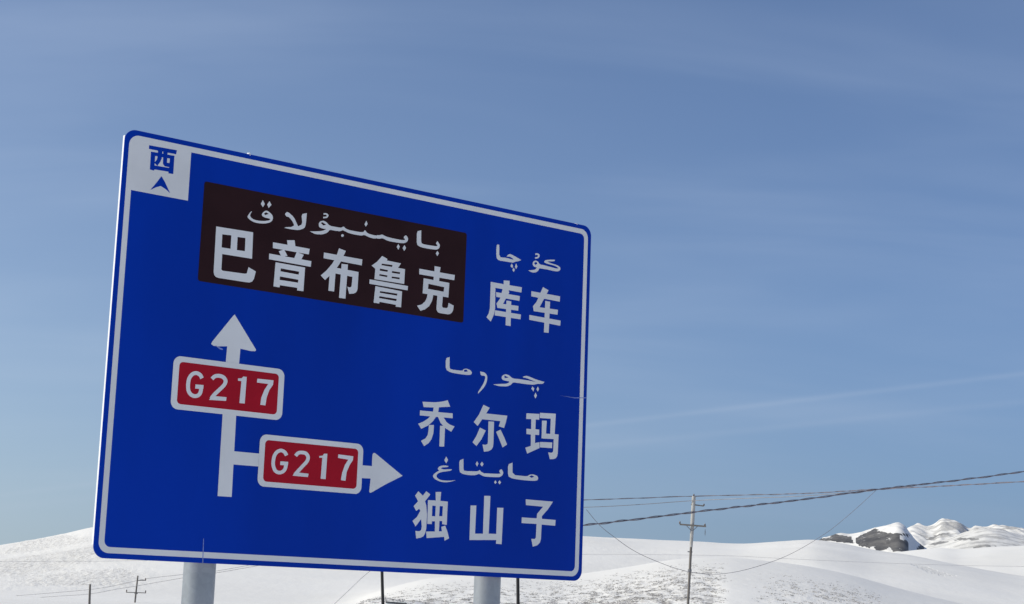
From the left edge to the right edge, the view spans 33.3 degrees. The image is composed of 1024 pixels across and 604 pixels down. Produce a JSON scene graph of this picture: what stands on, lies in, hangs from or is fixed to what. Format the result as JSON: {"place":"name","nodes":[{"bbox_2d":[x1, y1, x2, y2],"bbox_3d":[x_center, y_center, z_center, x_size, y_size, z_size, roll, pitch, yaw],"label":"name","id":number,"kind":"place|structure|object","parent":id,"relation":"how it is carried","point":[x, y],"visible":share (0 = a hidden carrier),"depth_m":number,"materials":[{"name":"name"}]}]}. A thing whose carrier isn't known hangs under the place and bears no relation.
{"place":"outdoors","nodes":[
{"label":"outdoors","id":0,"kind":"place"},
{"bbox_2d":[0,518,1023,603],"bbox_3d":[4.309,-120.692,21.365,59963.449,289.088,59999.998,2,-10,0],"label":"snowfield","id":1,"kind":"structure","parent":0,"point":[991,556],"depth_m":310.99,"materials":[{"name":"white snow"}]},
{"bbox_2d":[88,584,90,603],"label":"wooden post","id":2,"kind":"object","parent":1,"relation":"on","point":[89,599],"visible":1,"depth_m":143.60,"materials":[{"name":"grey wood"}]},
{"bbox_2d":[126,576,145,602],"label":"utility pole","id":3,"kind":"object","parent":1,"relation":"on","point":[135,592],"visible":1,"depth_m":202.30,"materials":[{"name":"grey wood"}]},
{"bbox_2d":[16,565,248,595],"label":"overhead wire","id":4,"kind":"object","parent":3,"relation":"attached to","point":[127,582],"visible":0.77,"depth_m":206.07,"materials":[{"name":"grey metal"}]},
{"bbox_2d":[49,566,254,596],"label":"overhead wire","id":5,"kind":"object","parent":3,"relation":"attached to","point":[145,584],"visible":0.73,"depth_m":201.71,"materials":[{"name":"grey metal"}]},
{"bbox_2d":[92,130,590,603],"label":"road sign","id":6,"kind":"object","parent":1,"relation":"on","point":[307,367],"visible":1,"depth_m":12.91,"materials":[{"name":"metal"}]},
{"bbox_2d":[381,572,383,603],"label":"dark pole","id":7,"kind":"object","parent":1,"relation":"on","point":[382,587],"visible":0.28,"depth_m":57.01,"materials":[{"name":"metal"}]},
{"bbox_2d":[386,601,406,603],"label":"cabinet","id":8,"kind":"object","parent":1,"relation":"on","point":[395,602],"visible":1,"depth_m":56.96,"materials":[{"name":"grey metal"}]},
{"bbox_2d":[516,578,519,603],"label":"dark pole","id":9,"kind":"object","parent":1,"relation":"on","point":[517,591],"visible":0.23,"depth_m":61.10,"materials":[{"name":"metal"}]},
{"bbox_2d":[583,471,1023,525],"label":"overhead cable","id":10,"kind":"object","parent":9,"relation":"attached to","point":[658,516],"visible":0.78,"depth_m":70.53,"materials":[{"name":"black metal"}]},
{"bbox_2d":[586,491,874,573],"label":"loose cable","id":11,"kind":"object","parent":10,"relation":"hanging from","point":[731,572],"visible":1,"depth_m":71.62,"materials":[{"name":"black metal"}]},
{"bbox_2d":[359,561,879,603],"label":"dry grass","id":12,"kind":"structure","parent":1,"relation":"on","point":[431,600],"depth_m":151.58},
{"bbox_2d":[679,494,705,603],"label":"utility pole","id":13,"kind":"object","parent":1,"relation":"on","point":[691,524],"visible":0.97,"depth_m":98.54,"materials":[{"name":"grey wood"}]},
{"bbox_2d":[584,491,868,507],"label":"overhead wire","id":14,"kind":"object","parent":13,"relation":"attached to","point":[723,499],"visible":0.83,"depth_m":97.88,"materials":[{"name":"black metal"}]},
{"bbox_2d":[584,481,1023,499],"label":"overhead cable","id":15,"kind":"object","parent":13,"relation":"attached to","point":[811,493],"visible":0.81,"depth_m":93.61,"materials":[{"name":"black metal"}]},
{"bbox_2d":[0,0,1023,544],"label":"sky","id":16,"kind":"structure","parent":0,"point":[804,219],"materials":[{"name":"blue"}]}
]}

